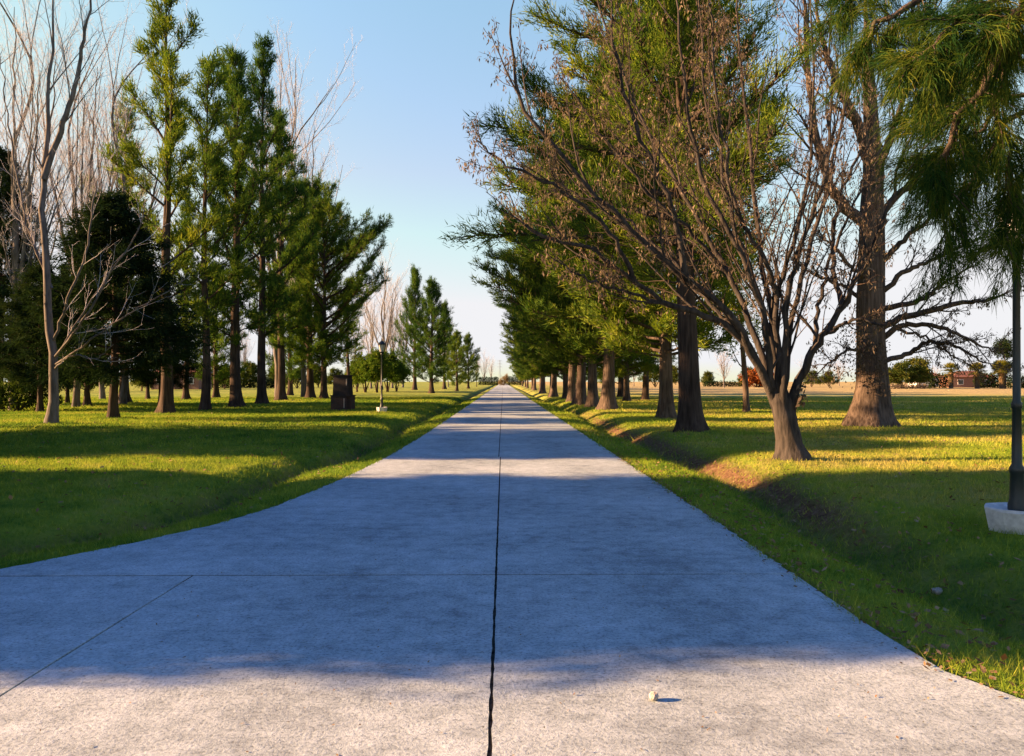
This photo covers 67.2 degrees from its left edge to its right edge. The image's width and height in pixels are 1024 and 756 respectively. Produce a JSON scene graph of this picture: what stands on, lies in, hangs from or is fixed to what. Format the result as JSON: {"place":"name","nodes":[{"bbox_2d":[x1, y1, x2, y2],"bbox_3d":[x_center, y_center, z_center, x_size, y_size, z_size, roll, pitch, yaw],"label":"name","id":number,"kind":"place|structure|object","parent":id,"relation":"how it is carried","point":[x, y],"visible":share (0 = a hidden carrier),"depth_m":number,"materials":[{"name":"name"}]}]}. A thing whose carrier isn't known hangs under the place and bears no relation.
{"place":"outdoors","nodes":[
{"label":"outdoors","id":0,"kind":"place"},
{"bbox_2d":[151,368,212,388],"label":"house","id":1,"kind":"structure","parent":0,"point":[197,384],"depth_m":146.07,"materials":[{"name":"red brick"}]},
{"bbox_2d":[0,383,1023,755],"bbox_3d":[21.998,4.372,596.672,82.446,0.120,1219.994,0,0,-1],"label":"road","id":2,"kind":"structure","parent":0,"point":[606,555],"depth_m":4.84,"materials":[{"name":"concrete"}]},
{"bbox_2d":[649,691,658,700],"bbox_3d":[0.716,1.600,3.871,0.057,0.048,0.047,20,2,-28],"label":"stone","id":3,"kind":"object","parent":2,"relation":"on","point":[653,695],"visible":1,"depth_m":3.86,"materials":[{"name":"white stone"}]},
{"bbox_2d":[0,382,1023,700],"bbox_3d":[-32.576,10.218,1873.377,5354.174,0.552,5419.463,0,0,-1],"label":"ground","id":4,"kind":"structure","parent":0,"point":[726,472],"depth_m":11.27,"materials":[{"name":"green plant"}]},
{"bbox_2d":[0,3,45,267],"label":"bare poplar","id":5,"kind":"object","parent":4,"relation":"on","point":[18,115],"visible":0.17,"depth_m":51.29,"materials":[{"name":"brown plant"}]},
{"bbox_2d":[0,362,67,411],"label":"leafy shrub","id":6,"kind":"object","parent":4,"relation":"on","point":[30,398],"visible":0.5,"depth_m":39.95,"materials":[{"name":"green plant"}]},
{"bbox_2d":[0,145,80,409],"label":"fir tree","id":7,"kind":"object","parent":4,"relation":"on","point":[5,188],"visible":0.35,"depth_m":42.12,"materials":[{"name":"green plant"}]},
{"bbox_2d":[1,114,80,394],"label":"bare poplar","id":8,"kind":"object","parent":4,"relation":"on","point":[47,194],"visible":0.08,"depth_m":74.24,"materials":[{"name":"brown plant"}]},
{"bbox_2d":[0,260,85,411],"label":"fir tree","id":9,"kind":"object","parent":4,"relation":"on","point":[22,372],"visible":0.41,"depth_m":38.14,"materials":[{"name":"green plant"}]},
{"bbox_2d":[0,0,92,407],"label":"bare poplar","id":10,"kind":"object","parent":4,"relation":"on","point":[15,254],"visible":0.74,"depth_m":41.27,"materials":[{"name":"brown plant"}]},
{"bbox_2d":[47,263,102,402],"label":"fir tree","id":11,"kind":"object","parent":4,"relation":"on","point":[67,393],"visible":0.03,"depth_m":52.87,"materials":[{"name":"green plant"}]},
{"bbox_2d":[0,0,154,406],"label":"bare poplar","id":12,"kind":"object","parent":4,"relation":"on","point":[76,399],"visible":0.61,"depth_m":45.49,"materials":[{"name":"brown plant"}]},
{"bbox_2d":[64,249,120,405],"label":"conifer tree","id":13,"kind":"object","parent":4,"relation":"on","point":[87,397],"visible":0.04,"depth_m":47.14,"materials":[{"name":"green plant"}]},
{"bbox_2d":[0,0,192,422],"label":"bare tree","id":14,"kind":"object","parent":4,"relation":"on","point":[52,414],"visible":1,"depth_m":26.73,"materials":[{"name":"brown plant"}]},
{"bbox_2d":[45,65,161,398],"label":"bare poplar","id":15,"kind":"object","parent":4,"relation":"on","point":[102,394],"visible":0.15,"depth_m":65.40,"materials":[{"name":"brown plant"}]},
{"bbox_2d":[0,185,221,417],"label":"fir tree","id":16,"kind":"object","parent":4,"relation":"on","point":[110,212],"visible":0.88,"depth_m":30.02,"materials":[{"name":"green plant"}]},
{"bbox_2d":[77,90,161,402],"bbox_3d":[-27.302,-9.340,54.195,5.694,22.570,7.346,0,0,-12],"label":"conifer tree","id":17,"kind":"object","parent":4,"relation":"on","point":[131,119],"visible":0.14,"depth_m":54.60,"materials":[{"name":"green plant"}]},
{"bbox_2d":[50,0,196,403],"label":"bare poplar","id":18,"kind":"object","parent":4,"relation":"on","point":[123,393],"visible":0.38,"depth_m":51.46,"materials":[{"name":"brown plant"}]},
{"bbox_2d":[130,369,151,390],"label":"round tree","id":19,"kind":"object","parent":4,"relation":"on","point":[136,383],"visible":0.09,"depth_m":128.56,"materials":[{"name":"green plant"}]},
{"bbox_2d":[110,298,201,403],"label":"fir tree","id":20,"kind":"object","parent":4,"relation":"on","point":[184,376],"visible":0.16,"depth_m":49.97,"materials":[{"name":"green plant"}]},
{"bbox_2d":[96,0,233,412],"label":"conifer tree","id":21,"kind":"object","parent":4,"relation":"on","point":[175,118],"visible":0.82,"depth_m":36.27,"materials":[{"name":"green plant"}]},
{"bbox_2d":[157,203,226,399],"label":"conifer tree","id":22,"kind":"object","parent":4,"relation":"on","point":[186,394],"visible":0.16,"depth_m":64.66,"materials":[{"name":"green plant"}]},
{"bbox_2d":[152,45,254,409],"bbox_3d":[-16.515,-8.167,41.778,5.290,20.356,6.558,0,0,-15],"label":"conifer tree","id":23,"kind":"object","parent":4,"relation":"on","point":[210,157],"visible":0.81,"depth_m":41.53,"materials":[{"name":"green plant"}]},
{"bbox_2d":[192,259,249,397],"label":"conifer tree","id":24,"kind":"object","parent":4,"relation":"on","point":[216,359],"visible":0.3,"depth_m":72.77,"materials":[{"name":"green plant"}]},
{"bbox_2d":[212,364,229,388],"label":"round tree","id":25,"kind":"object","parent":4,"relation":"on","point":[227,381],"visible":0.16,"depth_m":163.28,"materials":[{"name":"green plant"}]},
{"bbox_2d":[240,325,257,386],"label":"bare poplar","id":26,"kind":"object","parent":4,"relation":"on","point":[244,353],"visible":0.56,"depth_m":189.42,"materials":[{"name":"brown plant"}]},
{"bbox_2d":[212,378,287,387],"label":"hedge","id":27,"kind":"object","parent":4,"relation":"on","point":[268,384],"visible":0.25,"depth_m":178.91,"materials":[{"name":"green plant"}]},
{"bbox_2d":[191,42,311,406],"bbox_3d":[-16.739,-9.383,47.533,8.067,22.791,6.967,0,0,28],"label":"conifer tree","id":28,"kind":"object","parent":4,"relation":"on","point":[236,91],"visible":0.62,"depth_m":47.14,"materials":[{"name":"green plant"}]},
{"bbox_2d":[241,359,268,387],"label":"round tree","id":29,"kind":"object","parent":4,"relation":"on","point":[250,373],"visible":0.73,"depth_m":177.97,"materials":[{"name":"green plant"}]},
{"bbox_2d":[208,30,323,403],"bbox_3d":[-16.862,-11.164,53.103,7.763,26.430,5.818,0,0,-4],"label":"conifer tree","id":30,"kind":"object","parent":4,"relation":"on","point":[263,59],"visible":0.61,"depth_m":52.98,"materials":[{"name":"green plant"}]},
{"bbox_2d":[244,115,324,399],"bbox_3d":[-18.455,-9.616,60.747,8.015,23.194,6.006,0,0,15],"label":"conifer tree","id":31,"kind":"object","parent":4,"relation":"on","point":[281,342],"visible":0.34,"depth_m":60.26,"materials":[{"name":"green plant"}]},
{"bbox_2d":[214,18,363,396],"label":"bare poplar","id":32,"kind":"object","parent":4,"relation":"on","point":[275,352],"visible":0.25,"depth_m":77.14,"materials":[{"name":"brown plant"}]},
{"bbox_2d":[265,271,320,394],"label":"conifer tree","id":33,"kind":"object","parent":4,"relation":"on","point":[292,374],"visible":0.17,"depth_m":86.98,"materials":[{"name":"green plant"}]},
{"bbox_2d":[285,367,306,387],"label":"round tree","id":34,"kind":"object","parent":4,"relation":"on","point":[298,380],"visible":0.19,"depth_m":173.93,"materials":[{"name":"green plant"}]},
{"bbox_2d":[266,28,363,396],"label":"bare poplar","id":35,"kind":"object","parent":4,"relation":"on","point":[303,381],"visible":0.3,"depth_m":73.67,"materials":[{"name":"brown plant"}]},
{"bbox_2d":[313,365,320,386],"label":"round tree","id":36,"kind":"object","parent":4,"relation":"on","point":[317,377],"visible":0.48,"depth_m":197.04,"materials":[{"name":"green plant"}]},
{"bbox_2d":[248,166,393,397],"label":"conifer tree","id":37,"kind":"object","parent":4,"relation":"on","point":[317,186],"visible":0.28,"depth_m":69.48,"materials":[{"name":"green plant"}]},
{"bbox_2d":[270,189,388,397],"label":"conifer tree","id":38,"kind":"object","parent":4,"relation":"on","point":[354,249],"visible":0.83,"depth_m":66.69,"materials":[{"name":"green plant"}]},
{"bbox_2d":[327,367,343,384],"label":"round tree","id":39,"kind":"object","parent":4,"relation":"on","point":[336,371],"visible":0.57,"depth_m":183.77,"materials":[{"name":"green plant"}]},
{"bbox_2d":[330,375,355,409],"bbox_3d":[-8.948,0.795,40.828,1.080,1.910,0.920,0,0,6],"label":"barbecue","id":40,"kind":"object","parent":4,"relation":"on","point":[342,397],"visible":0.9,"depth_m":40.48,"materials":[{"name":"brick"}]},
{"bbox_2d":[333,272,369,374],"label":"conifer tree","id":41,"kind":"object","parent":4,"relation":"on","point":[355,329],"visible":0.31,"depth_m":103.16,"materials":[{"name":"green plant"}]},
{"bbox_2d":[343,299,368,382],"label":"bare poplar","id":42,"kind":"object","parent":4,"relation":"on","point":[358,340],"visible":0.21,"depth_m":189.30,"materials":[{"name":"brown plant"}]},
{"bbox_2d":[350,351,383,391],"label":"round tree","id":43,"kind":"object","parent":4,"relation":"on","point":[355,373],"visible":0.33,"depth_m":111.27,"materials":[{"name":"green plant"}]},
{"bbox_2d":[356,269,394,388],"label":"bare poplar","id":44,"kind":"object","parent":4,"relation":"on","point":[371,334],"visible":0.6,"depth_m":164.78,"materials":[{"name":"brown plant"}]},
{"bbox_2d":[358,347,393,392],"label":"round tree","id":45,"kind":"object","parent":4,"relation":"on","point":[371,368],"visible":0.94,"depth_m":106.78,"materials":[{"name":"green plant"}]},
{"bbox_2d":[376,338,386,411],"bbox_3d":[-6.447,-0.082,38.196,0.539,3.790,0.539,0,0,-6],"label":"lamp post","id":46,"kind":"object","parent":4,"relation":"on","point":[381,344],"visible":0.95,"depth_m":38.13,"materials":[{"name":"metal"}]},
{"bbox_2d":[361,238,410,389],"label":"bare poplar","id":47,"kind":"object","parent":4,"relation":"on","point":[388,336],"visible":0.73,"depth_m":149.25,"materials":[{"name":"brown plant"}]},
{"bbox_2d":[373,274,412,387],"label":"bare poplar","id":48,"kind":"object","parent":4,"relation":"on","point":[392,348],"visible":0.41,"depth_m":174.33,"materials":[{"name":"brown plant"}]},
{"bbox_2d":[376,291,411,386],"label":"bare poplar","id":49,"kind":"object","parent":4,"relation":"on","point":[399,335],"visible":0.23,"depth_m":199.52,"materials":[{"name":"brown plant"}]},
{"bbox_2d":[383,348,406,391],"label":"round tree","id":50,"kind":"object","parent":4,"relation":"on","point":[396,374],"visible":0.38,"depth_m":115.18,"materials":[{"name":"green plant"}]},
{"bbox_2d":[384,357,411,390],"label":"round tree","id":51,"kind":"object","parent":4,"relation":"on","point":[403,377],"visible":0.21,"depth_m":119.94,"materials":[{"name":"green plant"}]},
{"bbox_2d":[391,262,435,389],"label":"conifer tree","id":52,"kind":"object","parent":4,"relation":"on","point":[414,286],"visible":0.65,"depth_m":140.17,"materials":[{"name":"green plant"}]},
{"bbox_2d":[404,275,456,392],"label":"conifer tree","id":53,"kind":"object","parent":4,"relation":"on","point":[433,309],"visible":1,"depth_m":100.09,"materials":[{"name":"green plant"}]},
{"bbox_2d":[429,300,462,388],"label":"conifer tree","id":54,"kind":"object","parent":4,"relation":"on","point":[450,330],"visible":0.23,"depth_m":159.39,"materials":[{"name":"green plant"}]},
{"bbox_2d":[443,329,479,390],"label":"conifer tree","id":55,"kind":"object","parent":4,"relation":"on","point":[456,344],"visible":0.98,"depth_m":125.28,"materials":[{"name":"green plant"}]},
{"bbox_2d":[460,332,480,388],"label":"conifer tree","id":56,"kind":"object","parent":4,"relation":"on","point":[467,339],"visible":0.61,"depth_m":167.23,"materials":[{"name":"green plant"}]},
{"bbox_2d":[478,376,498,384],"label":"hedge","id":57,"kind":"object","parent":4,"relation":"on","point":[487,381],"visible":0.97,"depth_m":329.49,"materials":[{"name":"green plant"}]},
{"bbox_2d":[498,373,509,384],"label":"round shrub","id":58,"kind":"object","parent":4,"relation":"on","point":[504,379],"visible":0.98,"depth_m":319.53,"materials":[{"name":"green plant"}]},
{"bbox_2d":[1,407,1023,755],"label":"fallen leaves","id":59,"kind":"object","parent":4,"relation":"on","point":[943,645],"visible":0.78,"depth_m":8.37,"materials":[{"name":"brown plant"}]},
{"bbox_2d":[507,376,524,384],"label":"hedge","id":60,"kind":"object","parent":4,"relation":"on","point":[512,379],"visible":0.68,"depth_m":329.73,"materials":[{"name":"green plant"}]},
{"bbox_2d":[506,348,526,386],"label":"conifer tree","id":61,"kind":"object","parent":4,"relation":"on","point":[521,379],"visible":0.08,"depth_m":214.90,"materials":[{"name":"green plant"}]},
{"bbox_2d":[507,341,529,387],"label":"conifer tree","id":62,"kind":"object","parent":4,"relation":"on","point":[527,385],"visible":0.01,"depth_m":184.85,"materials":[{"name":"green plant"}]},
{"bbox_2d":[505,330,536,389],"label":"conifer tree","id":63,"kind":"object","parent":4,"relation":"on","point":[516,365],"visible":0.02,"depth_m":135.75,"materials":[{"name":"green plant"}]},
{"bbox_2d":[502,347,539,388],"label":"conifer tree","id":64,"kind":"object","parent":4,"relation":"on","point":[525,377],"visible":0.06,"depth_m":157.84,"materials":[{"name":"green plant"}]},
{"bbox_2d":[500,308,546,393],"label":"conifer tree","id":65,"kind":"object","parent":4,"relation":"on","point":[542,386],"visible":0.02,"depth_m":102.69,"materials":[{"name":"green plant"}]},
{"bbox_2d":[492,274,559,397],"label":"conifer tree","id":66,"kind":"object","parent":4,"relation":"on","point":[553,388],"visible":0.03,"depth_m":78.75,"materials":[{"name":"green plant"}]},
{"bbox_2d":[500,324,562,394],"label":"conifer tree","id":67,"kind":"object","parent":4,"relation":"on","point":[510,340],"visible":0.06,"depth_m":88.61,"materials":[{"name":"green plant"}]},
{"bbox_2d":[500,345,562,391],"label":"conifer tree","id":68,"kind":"object","parent":4,"relation":"on","point":[512,357],"visible":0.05,"depth_m":116.62,"materials":[{"name":"green plant"}]},
{"bbox_2d":[488,214,586,401],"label":"conifer tree","id":69,"kind":"object","parent":4,"relation":"on","point":[571,382],"visible":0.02,"depth_m":60.05,"materials":[{"name":"green plant"}]},
{"bbox_2d":[481,137,600,405],"bbox_3d":[3.474,-7.233,51.028,12.063,18.452,11.643,0,0,5],"label":"conifer tree","id":70,"kind":"object","parent":4,"relation":"on","point":[580,396],"visible":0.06,"depth_m":50.55,"materials":[{"name":"green plant"}]},
{"bbox_2d":[498,295,599,398],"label":"conifer tree","id":71,"kind":"object","parent":4,"relation":"on","point":[513,322],"visible":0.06,"depth_m":68.81,"materials":[{"name":"green plant"}]},
{"bbox_2d":[467,142,659,406],"bbox_3d":[3.718,-7.199,46.385,12.256,18.342,11.948,0,0,11],"label":"conifer tree","id":72,"kind":"object","parent":4,"relation":"on","point":[511,282],"visible":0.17,"depth_m":44.88,"materials":[{"name":"green plant"}]},
{"bbox_2d":[484,72,675,409],"bbox_3d":[4.030,-7.322,41.169,12.063,18.452,11.643,0,0,16],"label":"conifer tree","id":73,"kind":"object","parent":4,"relation":"on","point":[607,400],"visible":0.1,"depth_m":40.38,"materials":[{"name":"green plant"}]},
{"bbox_2d":[597,359,642,396],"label":"conifer tree","id":74,"kind":"object","parent":4,"relation":"on","point":[620,380],"visible":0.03,"depth_m":74.88,"materials":[{"name":"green plant"}]},
{"bbox_2d":[438,0,827,431],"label":"conifer tree","id":75,"kind":"object","parent":4,"relation":"on","point":[690,416],"visible":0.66,"depth_m":22.48,"materials":[{"name":"green plant"}]},
{"bbox_2d":[479,0,795,418],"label":"conifer tree","id":76,"kind":"object","parent":4,"relation":"on","point":[661,345],"visible":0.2,"depth_m":31.67,"materials":[{"name":"green plant"}]},
{"bbox_2d":[597,287,677,400],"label":"conifer tree","id":77,"kind":"object","parent":4,"relation":"on","point":[623,370],"visible":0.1,"depth_m":61.03,"materials":[{"name":"green plant"}]},
{"bbox_2d":[637,364,658,386],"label":"round tree","id":78,"kind":"object","parent":4,"relation":"on","point":[653,378],"visible":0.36,"depth_m":219.77,"materials":[{"name":"green plant"}]},
{"bbox_2d":[640,333,658,399],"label":"conifer tree","id":79,"kind":"object","parent":4,"relation":"on","point":[645,393],"depth_m":65.06,"materials":[{"name":"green plant"}]},
{"bbox_2d":[672,364,677,384],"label":"round tree","id":80,"kind":"object","parent":4,"relation":"on","point":[675,373],"visible":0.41,"depth_m":207.98,"materials":[{"name":"green plant"}]},
{"bbox_2d":[456,0,915,460],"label":"seed tree","id":81,"kind":"object","parent":4,"relation":"on","point":[782,400],"visible":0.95,"depth_m":14.18,"materials":[{"name":"brown plant"}]},
{"bbox_2d":[700,370,715,382],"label":"round tree","id":82,"kind":"object","parent":4,"relation":"on","point":[708,376],"visible":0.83,"depth_m":239.58,"materials":[{"name":"green plant"}]},
{"bbox_2d":[714,344,733,387],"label":"bare poplar","id":83,"kind":"object","parent":4,"relation":"on","point":[723,367],"visible":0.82,"depth_m":200.20,"materials":[{"name":"brown plant"}]},
{"bbox_2d":[702,380,751,386],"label":"hedge","id":84,"kind":"object","parent":4,"relation":"on","point":[709,384],"visible":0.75,"depth_m":230.43,"materials":[{"name":"green plant"}]},
{"bbox_2d":[713,255,783,411],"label":"young tree","id":85,"kind":"object","parent":4,"relation":"on","point":[746,401],"visible":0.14,"depth_m":38.28,"materials":[{"name":"brown plant"}]},
{"bbox_2d":[737,367,773,386],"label":"round shrub","id":86,"kind":"object","parent":4,"relation":"on","point":[753,376],"visible":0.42,"depth_m":205.40,"materials":[{"name":"orange plant"}]},
{"bbox_2d":[802,369,822,386],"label":"round tree","id":87,"kind":"object","parent":4,"relation":"on","point":[810,381],"visible":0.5,"depth_m":220.33,"materials":[{"name":"green plant"}]},
{"bbox_2d":[818,371,839,386],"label":"round tree","id":88,"kind":"object","parent":4,"relation":"on","point":[829,378],"visible":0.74,"depth_m":230.52,"materials":[{"name":"green plant"}]},
{"bbox_2d":[771,0,1023,426],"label":"bare tree","id":89,"kind":"object","parent":4,"relation":"on","point":[871,403],"visible":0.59,"depth_m":25.82,"materials":[{"name":"brown plant"}]},
{"bbox_2d":[888,359,923,387],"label":"round tree","id":90,"kind":"object","parent":4,"relation":"on","point":[903,373],"visible":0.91,"depth_m":165.27,"materials":[{"name":"green plant"}]},
{"bbox_2d":[794,0,1023,319],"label":"conifer tree","id":91,"kind":"object","parent":4,"relation":"on","point":[941,65],"visible":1,"depth_m":6.20,"materials":[{"name":"green plant"}]},
{"bbox_2d":[890,383,929,388],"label":"hedge","id":92,"kind":"object","parent":4,"relation":"on","point":[913,386],"visible":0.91,"depth_m":160.45,"materials":[{"name":"green plant"}]},
{"bbox_2d":[906,354,934,384],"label":"round tree","id":93,"kind":"object","parent":4,"relation":"on","point":[923,368],"visible":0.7,"depth_m":167.29,"materials":[{"name":"green plant"}]},
{"bbox_2d":[926,373,948,387],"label":"hedge","id":94,"kind":"object","parent":4,"relation":"on","point":[938,382],"visible":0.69,"depth_m":178.75,"materials":[{"name":"green plant"}]},
{"bbox_2d":[941,362,962,387],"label":"fan palm","id":95,"kind":"object","parent":4,"relation":"on","point":[952,372],"visible":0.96,"depth_m":172.71,"materials":[{"name":"green plant"}]},
{"bbox_2d":[967,362,987,388],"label":"fan palm","id":96,"kind":"object","parent":4,"relation":"on","point":[977,383],"visible":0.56,"depth_m":170.83,"materials":[{"name":"green plant"}]},
{"bbox_2d":[972,372,1009,387],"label":"hedge","id":97,"kind":"object","parent":4,"relation":"on","point":[991,382],"visible":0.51,"depth_m":180.94,"materials":[{"name":"green plant"}]},
{"bbox_2d":[989,359,1009,388],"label":"fan palm","id":98,"kind":"object","parent":4,"relation":"on","point":[1001,375],"visible":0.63,"depth_m":168.85,"materials":[{"name":"green plant"}]},
{"bbox_2d":[988,336,1011,388],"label":"round tree","id":99,"kind":"object","parent":4,"relation":"on","point":[1006,344],"visible":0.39,"depth_m":172.04,"materials":[{"name":"green plant"}]},
{"bbox_2d":[984,184,1023,534],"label":"lamp post","id":100,"kind":"object","parent":4,"relation":"on","point":[1004,516],"visible":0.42,"depth_m":8.03,"materials":[{"name":"metal"}]},
{"bbox_2d":[1006,375,1023,387],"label":"hedge","id":101,"kind":"object","parent":4,"relation":"on","point":[1008,381],"visible":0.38,"depth_m":178.90,"materials":[{"name":"green plant"}]},
{"bbox_2d":[0,0,1023,381],"label":"sky","id":102,"kind":"structure","parent":0,"point":[416,65],"materials":[{"name":"blue"}]},
{"bbox_2d":[939,371,994,387],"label":"house","id":103,"kind":"structure","parent":0,"point":[965,381],"depth_m":198.09,"materials":[{"name":"red brick"}]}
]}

